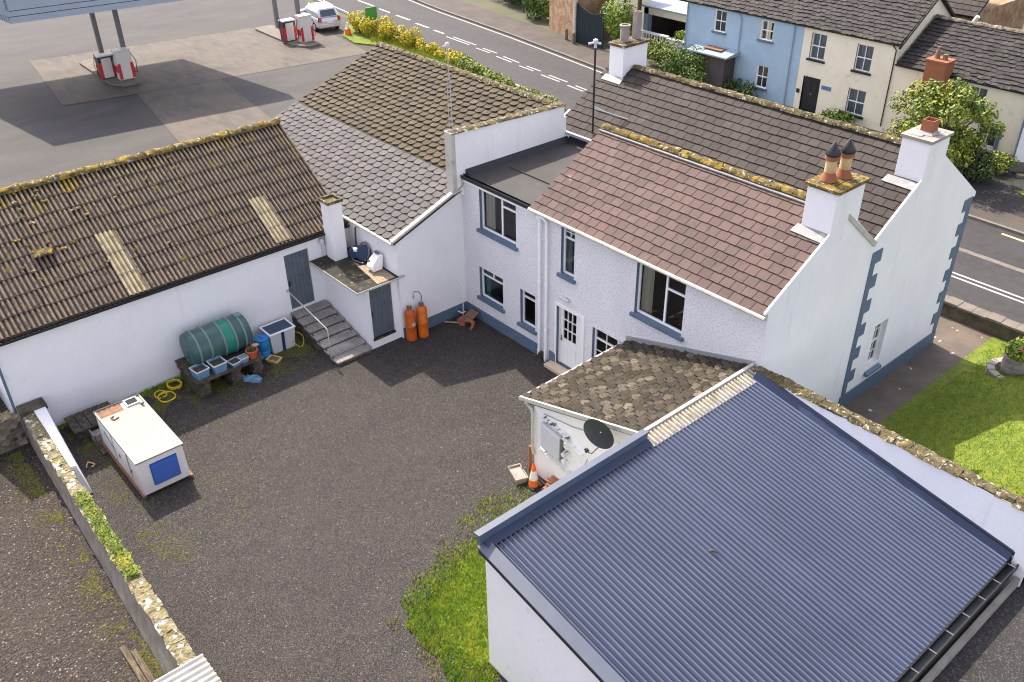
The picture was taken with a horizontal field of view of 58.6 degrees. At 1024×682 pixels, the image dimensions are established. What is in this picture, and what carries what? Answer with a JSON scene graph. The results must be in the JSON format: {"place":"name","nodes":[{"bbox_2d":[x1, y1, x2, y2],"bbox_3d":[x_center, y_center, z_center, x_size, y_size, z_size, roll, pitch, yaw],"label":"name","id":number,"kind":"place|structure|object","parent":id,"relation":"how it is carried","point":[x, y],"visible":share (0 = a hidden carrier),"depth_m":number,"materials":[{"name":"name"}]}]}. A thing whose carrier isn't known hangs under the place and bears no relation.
{"place":"outdoors","nodes":[
{"label":"outdoors","id":0,"kind":"place"},
{"bbox_2d":[0,397,164,681],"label":"neighbouring lot","id":1,"kind":"structure","parent":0,"point":[41,617],"depth_m":21.97,"materials":[{"name":"gravel"}]},
{"bbox_2d":[0,411,28,454],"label":"rubble wall","id":2,"kind":"structure","parent":1,"relation":"on","point":[12,434],"depth_m":26.58,"materials":[{"name":"stone"}]},
{"bbox_2d":[0,450,163,681],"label":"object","id":3,"kind":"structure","parent":1,"relation":"on","point":[43,493],"depth_m":23.14,"materials":[{"name":"green plant"}]},
{"bbox_2d":[119,644,154,681],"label":"plank stack","id":4,"kind":"object","parent":1,"relation":"on","point":[144,674],"visible":1,"depth_m":20.26,"materials":[{"name":"brown wood"}]},
{"bbox_2d":[0,0,374,187],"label":"forecourt","id":5,"kind":"structure","parent":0,"point":[44,131],"depth_m":56.49,"materials":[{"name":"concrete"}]},
{"bbox_2d":[32,21,365,103],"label":"forecourt pump slab","id":6,"kind":"structure","parent":5,"relation":"on","point":[70,79],"depth_m":61.30,"materials":[{"name":"concrete"}]},
{"bbox_2d":[29,60,136,104],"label":"drainage channel","id":7,"kind":"object","parent":6,"relation":"on","point":[47,83],"visible":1,"depth_m":55.71,"materials":[{"name":"grey metal"}]},
{"bbox_2d":[79,47,140,86],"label":"pump island","id":8,"kind":"structure","parent":6,"relation":"on","point":[115,67],"depth_m":57.09,"materials":[{"name":"metal"}]},
{"bbox_2d":[255,13,319,47],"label":"pump island","id":9,"kind":"structure","parent":6,"relation":"on","point":[302,36],"depth_m":64.18,"materials":[{"name":"grey"}]},
{"bbox_2d":[0,0,300,53],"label":"petrol canopy","id":10,"kind":"object","parent":9,"relation":"on","point":[15,11],"visible":0.85,"depth_m":50.30,"materials":[{"name":"blue metal"}]},
{"bbox_2d":[139,79,270,142],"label":"concrete slab","id":11,"kind":"structure","parent":5,"relation":"on","point":[192,111],"depth_m":52.74,"materials":[{"name":"concrete"}]},
{"bbox_2d":[300,0,340,30],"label":"parked car","id":12,"kind":"object","parent":5,"relation":"on","point":[325,14],"visible":0.84,"depth_m":66.91,"materials":[{"name":"silver metal"}]},
{"bbox_2d":[343,25,444,62],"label":"planted island","id":13,"kind":"structure","parent":5,"relation":"on","point":[355,37],"depth_m":65.24,"materials":[{"name":"green plant"}]},
{"bbox_2d":[347,9,365,32],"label":"flowering shrub","id":14,"kind":"object","parent":13,"relation":"on","point":[354,22],"visible":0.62,"depth_m":66.16,"materials":[{"name":"yellow plant"}]},
{"bbox_2d":[358,17,378,35],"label":"flowering shrub","id":15,"kind":"object","parent":13,"relation":"on","point":[367,27],"visible":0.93,"depth_m":65.25,"materials":[{"name":"yellow plant"}]},
{"bbox_2d":[376,16,394,39],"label":"flowering shrub","id":16,"kind":"object","parent":13,"relation":"on","point":[382,35],"visible":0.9,"depth_m":64.34,"materials":[{"name":"yellow plant"}]},
{"bbox_2d":[382,21,406,43],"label":"flowering shrub","id":17,"kind":"object","parent":13,"relation":"on","point":[393,29],"visible":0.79,"depth_m":63.59,"materials":[{"name":"yellow plant"}]},
{"bbox_2d":[399,26,422,46],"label":"flowering shrub","id":18,"kind":"object","parent":13,"relation":"on","point":[408,37],"visible":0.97,"depth_m":62.34,"materials":[{"name":"yellow plant"}]},
{"bbox_2d":[444,48,463,64],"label":"flowering shrub","id":19,"kind":"object","parent":13,"relation":"on","point":[454,57],"visible":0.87,"depth_m":59.12,"materials":[{"name":"yellow plant"}]},
{"bbox_2d":[363,31,565,113],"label":"strip grass","id":20,"kind":"structure","parent":13,"relation":"on","point":[390,41],"depth_m":62.43,"materials":[{"name":"green plant"}]},
{"bbox_2d":[456,54,475,68],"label":"flowering shrub","id":21,"kind":"object","parent":13,"relation":"on","point":[465,61],"visible":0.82,"depth_m":58.09,"materials":[{"name":"green plant"}]},
{"bbox_2d":[28,312,558,681],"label":"yard","id":22,"kind":"structure","parent":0,"point":[380,470],"depth_m":24.91,"materials":[{"name":"grey gravel"}]},
{"bbox_2d":[16,397,92,492],"bbox_3d":[-12.981,3.027,25.921,0.740,1.220,3.680,-26,40,-33],"label":"rendered wall stub","id":23,"kind":"object","parent":22,"relation":"on","point":[38,407],"visible":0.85,"depth_m":25.89,"materials":[{"name":"white paint"}]},
{"bbox_2d":[63,401,109,454],"bbox_3d":[-12.335,2.659,27.285,1.330,0.350,2.120,-26,40,-33],"label":"pallet","id":24,"kind":"object","parent":22,"relation":"on","point":[83,424],"visible":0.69,"depth_m":27.25,"materials":[{"name":"grey wood"}]},
{"bbox_2d":[23,413,196,673],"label":"boundary wall","id":25,"kind":"structure","parent":22,"relation":"on","point":[166,642],"depth_m":21.86,"materials":[{"name":"stone"}]},
{"bbox_2d":[153,653,220,681],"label":"corrugated sheet","id":26,"kind":"object","parent":25,"relation":"on","point":[199,668],"visible":1,"depth_m":18.60,"materials":[{"name":"metal"}]},
{"bbox_2d":[57,375,182,429],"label":"verge grass tufts","id":27,"kind":"object","parent":22,"relation":"on","point":[146,390],"visible":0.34,"depth_m":29.28,"materials":[{"name":"green plant"}]},
{"bbox_2d":[93,393,193,498],"bbox_3d":[-10.539,2.899,25.951,1.440,1.343,3.170,-26,40,-33],"label":"generator","id":28,"kind":"object","parent":22,"relation":"on","point":[142,443],"visible":1,"depth_m":25.29,"materials":[{"name":"paint"}]},
{"bbox_2d":[75,442,221,568],"bbox_3d":[-9.985,4.132,25.235,2.016,0.021,6.534,-26,40,-33],"label":"moss by generator","id":29,"kind":"object","parent":22,"relation":"on","point":[128,495],"visible":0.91,"depth_m":24.46,"materials":[{"name":"green plant"}]},
{"bbox_2d":[0,117,349,437],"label":"long shed","id":30,"kind":"structure","parent":22,"relation":"on","point":[119,276],"depth_m":28.77,"materials":[{"name":"white paint"}]},
{"bbox_2d":[283,248,313,308],"bbox_3d":[-7.329,-2.138,31.440,0.901,2.070,0.102,-26,40,-33],"label":"door","id":31,"kind":"structure","parent":30,"relation":"in","point":[297,267],"depth_m":31.44,"materials":[{"name":"grey wood"}]},
{"bbox_2d":[66,335,326,478],"bbox_3d":[-9.606,1.873,28.741,8.137,0.024,3.654,-26,40,-33],"label":"ground moss","id":32,"kind":"object","parent":22,"relation":"on","point":[172,395],"visible":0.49,"depth_m":29.31,"materials":[{"name":"green plant"}]},
{"bbox_2d":[154,379,182,402],"bbox_3d":[-10.911,1.567,29.117,1.102,0.158,0.823,-46,54,-48],"label":"garden hose","id":33,"kind":"object","parent":32,"relation":"on","point":[172,388],"visible":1,"depth_m":29.13,"materials":[{"name":"yellow rubber"}]},
{"bbox_2d":[147,446,281,541],"bbox_3d":[-8.128,4.138,25.185,3.796,0.018,3.031,-26,40,-33],"label":"moss by wall base","id":34,"kind":"object","parent":22,"relation":"on","point":[250,513],"visible":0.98,"depth_m":24.86,"materials":[{"name":"green plant"}]},
{"bbox_2d":[175,346,263,398],"bbox_3d":[-9.464,0.858,29.700,2.420,0.700,1.730,-26,40,-33],"label":"slab bench","id":35,"kind":"object","parent":22,"relation":"on","point":[202,387],"visible":0.54,"depth_m":29.24,"materials":[{"name":"grey concrete"}]},
{"bbox_2d":[189,363,209,379],"bbox_3d":[-9.782,0.964,28.608,0.478,0.310,0.458,27,42,36],"label":"plastic tub","id":36,"kind":"object","parent":35,"relation":"on","point":[200,372],"visible":1,"depth_m":28.54,"materials":[{"name":"blue plastic"}]},
{"bbox_2d":[179,312,252,365],"bbox_3d":[-9.538,-0.044,29.316,2.130,1.245,1.210,-26,40,-33],"label":"oil tank","id":37,"kind":"object","parent":35,"relation":"on","point":[226,336],"visible":0.97,"depth_m":28.89,"materials":[{"name":"green plastic"}]},
{"bbox_2d":[206,355,227,374],"bbox_3d":[-9.326,0.774,28.875,0.478,0.330,0.520,-28,41,-35],"label":"plastic tub","id":38,"kind":"object","parent":35,"relation":"on","point":[217,365],"visible":1,"depth_m":28.81,"materials":[{"name":"blue plastic"}]},
{"bbox_2d":[254,334,270,359],"bbox_3d":[-8.355,0.205,30.600,0.494,0.800,0.494,-26,40,-33],"label":"water barrel","id":39,"kind":"object","parent":22,"relation":"on","point":[264,346],"visible":0.88,"depth_m":30.41,"materials":[{"name":"blue plastic"}]},
{"bbox_2d":[259,317,295,353],"bbox_3d":[-7.952,-0.143,31.113,0.980,0.820,0.750,-26,40,-33],"label":"grit box","id":40,"kind":"object","parent":22,"relation":"on","point":[280,333],"visible":0.94,"depth_m":30.89,"materials":[{"name":"grey plastic"}]},
{"bbox_2d":[286,289,371,365],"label":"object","id":41,"kind":"structure","parent":22,"relation":"on","point":[336,321],"depth_m":31.23,"materials":[{"name":"concrete"}]},
{"bbox_2d":[404,305,416,341],"bbox_3d":[-3.477,-0.632,31.274,0.377,1.360,0.380,-26,40,-33],"label":"gas cylinder","id":42,"kind":"object","parent":22,"relation":"on","point":[410,325],"visible":1,"depth_m":31.15,"materials":[{"name":"orange paint"}]},
{"bbox_2d":[413,291,428,337],"bbox_3d":[-3.129,-0.945,31.391,0.377,1.751,0.480,-26,40,-33],"label":"gas cylinder","id":43,"kind":"object","parent":22,"relation":"on","point":[422,320],"visible":1,"depth_m":31.32,"materials":[{"name":"orange paint"}]},
{"bbox_2d":[444,316,474,329],"bbox_3d":[-1.820,-0.705,32.353,1.178,0.296,0.406,16,36,24],"label":"old hand pump","id":44,"kind":"object","parent":22,"relation":"on","point":[462,320],"visible":1,"depth_m":32.25,"materials":[{"name":"metal"}]},
{"bbox_2d":[433,551,488,669],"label":"grass patch ground","id":45,"kind":"structure","parent":22,"relation":"on","point":[476,626],"depth_m":21.43,"materials":[{"name":"green plant"}]},
{"bbox_2d":[389,489,513,681],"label":"dry grass","id":46,"kind":"structure","parent":45,"relation":"on","point":[445,547],"depth_m":21.80,"materials":[{"name":"green plant"}]},
{"bbox_2d":[400,486,529,681],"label":"grass patch","id":47,"kind":"object","parent":22,"relation":"on","point":[430,609],"visible":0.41,"depth_m":21.47,"materials":[{"name":"green plant"}]},
{"bbox_2d":[508,463,528,484],"bbox_3d":[0.168,3.732,25.438,0.374,0.230,0.645,-12,34,-17],"label":"stone trough","id":48,"kind":"object","parent":22,"relation":"on","point":[518,474],"visible":1,"depth_m":25.38,"materials":[{"name":"stone"}]},
{"bbox_2d":[524,464,543,491],"bbox_3d":[0.596,3.679,25.030,0.396,0.750,0.396,-26,40,-33],"label":"traffic cone","id":49,"kind":"object","parent":22,"relation":"on","point":[533,484],"visible":1,"depth_m":25.04,"materials":[{"name":"orange plastic"}]},
{"bbox_2d":[518,335,755,479],"bbox_3d":[3.273,2.151,24.463,4.466,3.872,4.849,-26,40,-33],"label":"stone slate lean to","id":50,"kind":"object","parent":22,"relation":"on","point":[624,390],"visible":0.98,"depth_m":23.68,"materials":[{"name":"brown stone"}]},
{"bbox_2d":[539,416,582,473],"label":"pipes","id":51,"kind":"object","parent":50,"relation":"attached to","point":[555,439],"visible":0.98,"depth_m":24.11,"materials":[{"name":"grey plastic"}]},
{"bbox_2d":[583,419,613,453],"bbox_3d":[2.060,2.241,21.755,0.709,0.907,0.913,0,33,2],"label":"satellite dish","id":52,"kind":"object","parent":50,"relation":"attached to","point":[598,434],"visible":1,"depth_m":21.82,"materials":[{"name":"grey paint"}]},
{"bbox_2d":[473,366,1023,681],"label":"blue roof shed","id":53,"kind":"structure","parent":22,"relation":"on","point":[769,526],"depth_m":18.82,"materials":[{"name":"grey metal"}]},
{"bbox_2d":[309,193,404,349],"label":"boiler house","id":54,"kind":"structure","parent":0,"point":[362,299],"depth_m":30.86,"materials":[{"name":"white paint"}]},
{"bbox_2d":[349,226,371,263],"bbox_3d":[-5.217,-3.292,31.090,0.912,1.170,0.524,25,41,34],"label":"boiler pump","id":55,"kind":"object","parent":54,"relation":"on","point":[361,252],"visible":0.98,"depth_m":31.16,"materials":[{"name":"blue plastic"}]},
{"bbox_2d":[367,250,382,271],"bbox_3d":[-4.610,-2.683,30.551,0.496,0.620,0.360,-26,40,-33],"label":"boiler cover","id":56,"kind":"object","parent":54,"relation":"on","point":[375,262],"visible":1,"depth_m":30.48,"materials":[{"name":"white plastic"}]},
{"bbox_2d":[369,283,393,337],"bbox_3d":[-4.394,-1.065,30.710,0.860,1.940,0.060,-26,40,-33],"label":"door","id":57,"kind":"structure","parent":54,"relation":"in","point":[380,297],"depth_m":30.72,"materials":[{"name":"grey wood"}]},
{"bbox_2d":[306,0,1023,356],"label":"terrain","id":58,"kind":"structure","parent":0,"point":[674,316],"depth_m":33.19,"materials":[{"name":"green plant"}]},
{"bbox_2d":[271,41,566,338],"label":"slate roof store","id":59,"kind":"structure","parent":58,"relation":"on","point":[389,157],"depth_m":32.68,"materials":[{"name":"grey paint"}]},
{"bbox_2d":[442,42,452,131],"bbox_3d":[-1.988,-7.230,29.003,0.228,4.480,0.158,-3,33,-4],"label":"lattice aerial mast","id":60,"kind":"object","parent":59,"relation":"on","point":[447,45],"visible":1,"depth_m":28.54,"materials":[{"name":"silver metal"}]},
{"bbox_2d":[657,44,710,82],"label":"mixed hedge","id":61,"kind":"object","parent":58,"relation":"on","point":[685,66],"visible":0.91,"depth_m":54.58,"materials":[{"name":"green plant"}]},
{"bbox_2d":[460,10,975,406],"bbox_3d":[6.043,-4.506,29.759,11.010,9.280,13.020,-26,40,-33],"label":"farmhouse","id":62,"kind":"object","parent":58,"relation":"on","point":[808,250],"visible":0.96,"depth_m":26.83,"materials":[{"name":"white paint"}]},
{"bbox_2d":[477,268,534,313],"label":"window","id":63,"kind":"structure","parent":62,"relation":"in","point":[489,278],"depth_m":31.84,"materials":[{"name":"white plastic"}]},
{"bbox_2d":[476,166,549,251],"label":"window","id":64,"kind":"structure","parent":62,"relation":"in","point":[490,199],"depth_m":30.21,"materials":[{"name":"white plastic"}]},
{"bbox_2d":[517,290,574,335],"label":"window","id":65,"kind":"structure","parent":62,"relation":"in","point":[520,324],"depth_m":30.65,"materials":[{"name":"white plastic"}]},
{"bbox_2d":[556,228,575,284],"bbox_3d":[1.757,-2.658,27.654,0.375,1.730,0.780,-26,40,-33],"label":"window","id":66,"kind":"structure","parent":62,"relation":"in","point":[570,236],"depth_m":27.89,"materials":[{"name":"white plastic"}]},
{"bbox_2d":[560,308,617,367],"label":"door","id":67,"kind":"structure","parent":62,"relation":"in","point":[568,349],"depth_m":29.51,"materials":[{"name":"white paint"}]},
{"bbox_2d":[594,328,620,356],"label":"window","id":68,"kind":"structure","parent":62,"relation":"in","point":[596,330],"depth_m":28.13,"materials":[{"name":"white plastic"}]},
{"bbox_2d":[588,38,627,133],"bbox_3d":[3.285,-8.654,31.119,1.467,3.261,0.179,3,33,6],"label":"roof camera pole","id":69,"kind":"object","parent":62,"relation":"attached to","point":[595,42],"visible":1,"depth_m":31.21,"materials":[{"name":"black metal"}]},
{"bbox_2d":[629,264,685,341],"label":"window","id":70,"kind":"structure","parent":62,"relation":"in","point":[673,291],"depth_m":25.90,"materials":[{"name":"white plastic"}]},
{"bbox_2d":[867,323,881,361],"bbox_3d":[11.037,0.007,28.011,0.740,1.550,0.060,-26,40,-33],"label":"window","id":71,"kind":"structure","parent":62,"relation":"in","point":[875,339],"depth_m":28.21,"materials":[{"name":"white paint"}]},
{"bbox_2d":[414,0,1023,235],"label":"kerb","id":72,"kind":"structure","parent":58,"relation":"on","point":[991,223],"depth_m":61.35,"materials":[{"name":"concrete"}]},
{"bbox_2d":[941,295,1023,343],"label":"garden wall","id":73,"kind":"structure","parent":58,"relation":"on","point":[986,321],"depth_m":31.52,"materials":[{"name":"stone"}]},
{"bbox_2d":[315,0,1023,323],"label":"road","id":74,"kind":"structure","parent":0,"point":[986,240],"depth_m":57.20,"materials":[{"name":"grey asphalt"}]},
{"bbox_2d":[448,37,1023,302],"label":"road marking","id":75,"kind":"object","parent":74,"relation":"on","point":[952,272],"visible":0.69,"depth_m":34.83,"materials":[{"name":"white paint"}]},
{"bbox_2d":[959,247,1023,272],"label":"road seam","id":76,"kind":"object","parent":74,"relation":"on","point":[991,260],"depth_m":35.97,"materials":[{"name":"paint"}]},
{"bbox_2d":[461,0,967,133],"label":"verge","id":77,"kind":"structure","parent":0,"point":[509,9],"depth_m":70.80,"materials":[{"name":"green plant"}]},
{"bbox_2d":[521,0,548,19],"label":"ivy hedge","id":78,"kind":"object","parent":77,"relation":"on","point":[541,8],"visible":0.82,"depth_m":68.73,"materials":[{"name":"green plant"}]},
{"bbox_2d":[549,0,613,43],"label":"brown render gable","id":79,"kind":"structure","parent":77,"relation":"on","point":[561,17],"depth_m":64.09,"materials":[{"name":"paint"}]},
{"bbox_2d":[573,0,603,48],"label":"dark gates","id":80,"kind":"object","parent":77,"relation":"on","point":[588,27],"visible":0.98,"depth_m":62.25,"materials":[{"name":"black metal"}]},
{"bbox_2d":[600,0,635,39],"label":"clipped round bush","id":81,"kind":"object","parent":77,"relation":"on","point":[615,18],"visible":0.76,"depth_m":60.99,"materials":[{"name":"green plant"}]},
{"bbox_2d":[641,29,683,51],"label":"balustrade wall","id":82,"kind":"structure","parent":77,"relation":"on","point":[656,34],"depth_m":60.75,"materials":[{"name":"white plastic"}]},
{"bbox_2d":[642,0,687,39],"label":"blue roof car port","id":83,"kind":"object","parent":77,"relation":"on","point":[666,17],"visible":0.35,"depth_m":62.46,"materials":[{"name":"metal"}]},
{"bbox_2d":[647,36,683,64],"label":"mixed hedge","id":84,"kind":"object","parent":77,"relation":"on","point":[654,50],"visible":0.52,"depth_m":57.98,"materials":[{"name":"green plant"}]},
{"bbox_2d":[717,77,760,97],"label":"roadside shrub","id":85,"kind":"object","parent":77,"relation":"on","point":[737,87],"visible":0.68,"depth_m":52.80,"materials":[{"name":"green plant"}]},
{"bbox_2d":[679,0,822,106],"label":"blue terraced house","id":86,"kind":"structure","parent":77,"relation":"on","point":[730,39],"depth_m":52.39,"materials":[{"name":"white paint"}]},
{"bbox_2d":[711,9,726,34],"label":"window","id":87,"kind":"structure","parent":86,"relation":"in","point":[717,20],"depth_m":53.58,"materials":[{"name":"white paint"}]},
{"bbox_2d":[753,65,768,91],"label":"window","id":88,"kind":"structure","parent":86,"relation":"in","point":[759,71],"depth_m":52.83,"materials":[{"name":"white paint"}]},
{"bbox_2d":[757,20,773,43],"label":"window","id":89,"kind":"structure","parent":86,"relation":"in","point":[764,22],"depth_m":51.50,"materials":[{"name":"white paint"}]},
{"bbox_2d":[819,108,856,122],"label":"doorstep shrub","id":90,"kind":"object","parent":77,"relation":"on","point":[844,116],"visible":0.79,"depth_m":48.87,"materials":[{"name":"green plant"}]},
{"bbox_2d":[793,0,956,131],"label":"cream terraced house","id":91,"kind":"structure","parent":77,"relation":"on","point":[883,35],"depth_m":48.05,"materials":[{"name":"beige paint"}]},
{"bbox_2d":[800,76,820,112],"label":"door","id":92,"kind":"structure","parent":91,"relation":"in","point":[809,98],"depth_m":50.71,"materials":[{"name":"black wood"}]},
{"bbox_2d":[806,32,827,63],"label":"window","id":93,"kind":"structure","parent":91,"relation":"in","point":[820,40],"depth_m":49.40,"materials":[{"name":"white paint"}]},
{"bbox_2d":[845,88,866,119],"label":"window","id":94,"kind":"structure","parent":91,"relation":"in","point":[856,101],"depth_m":48.89,"materials":[{"name":"white paint"}]},
{"bbox_2d":[850,44,873,75],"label":"window","id":95,"kind":"structure","parent":91,"relation":"in","point":[865,55],"depth_m":47.68,"materials":[{"name":"white paint"}]},
{"bbox_2d":[856,0,1023,64],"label":"stone house","id":96,"kind":"structure","parent":77,"relation":"on","point":[1008,13],"depth_m":51.00,"materials":[{"name":"grey concrete"}]},
{"bbox_2d":[881,14,1023,161],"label":"cream house","id":97,"kind":"structure","parent":77,"relation":"on","point":[985,59],"depth_m":44.21,"materials":[{"name":"beige paint"}]},
{"bbox_2d":[951,142,998,181],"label":"corner shrub","id":98,"kind":"object","parent":77,"relation":"on","point":[981,162],"visible":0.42,"depth_m":42.00,"materials":[{"name":"green plant"}]},
{"bbox_2d":[1008,119,1023,177],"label":"mural wall","id":99,"kind":"structure","parent":77,"relation":"on","point":[1018,152],"depth_m":42.96,"materials":[{"name":"white paint"}]},
{"bbox_2d":[420,0,1023,231],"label":"pavement","id":100,"kind":"structure","parent":0,"point":[547,38],"depth_m":64.48,"materials":[{"name":"concrete"}]},
{"bbox_2d":[844,314,1007,423],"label":"garden path","id":101,"kind":"structure","parent":0,"point":[955,342],"depth_m":29.65,"materials":[{"name":"concrete"}]},
{"bbox_2d":[879,337,1023,496],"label":"lawn","id":102,"kind":"structure","parent":0,"point":[969,361],"depth_m":26.25,"materials":[{"name":"green plant"}]},
{"bbox_2d":[985,335,1023,377],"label":"barrel planter","id":103,"kind":"object","parent":102,"relation":"on","point":[1011,361],"visible":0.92,"depth_m":28.45,"materials":[{"name":"grey ceramic"}]},
{"bbox_2d":[933,582,1023,681],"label":"raised side ground","id":104,"kind":"structure","parent":0,"point":[992,650],"depth_m":18.09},
{"bbox_2d":[955,126,1023,217],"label":"parking area","id":105,"kind":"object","parent":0,"point":[999,193],"visible":0.2,"depth_m":41.42,"materials":[{"name":"grey asphalt"}]},
{"bbox_2d":[886,77,1005,166],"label":"maple tree","id":106,"kind":"object","parent":105,"relation":"on","point":[943,104],"visible":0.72,"depth_m":41.07,"materials":[{"name":"green plant"}]},
{"bbox_2d":[985,150,1019,173],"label":"corner shrub","id":107,"kind":"object","parent":105,"relation":"on","point":[1002,159],"visible":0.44,"depth_m":42.87,"materials":[{"name":"green plant"}]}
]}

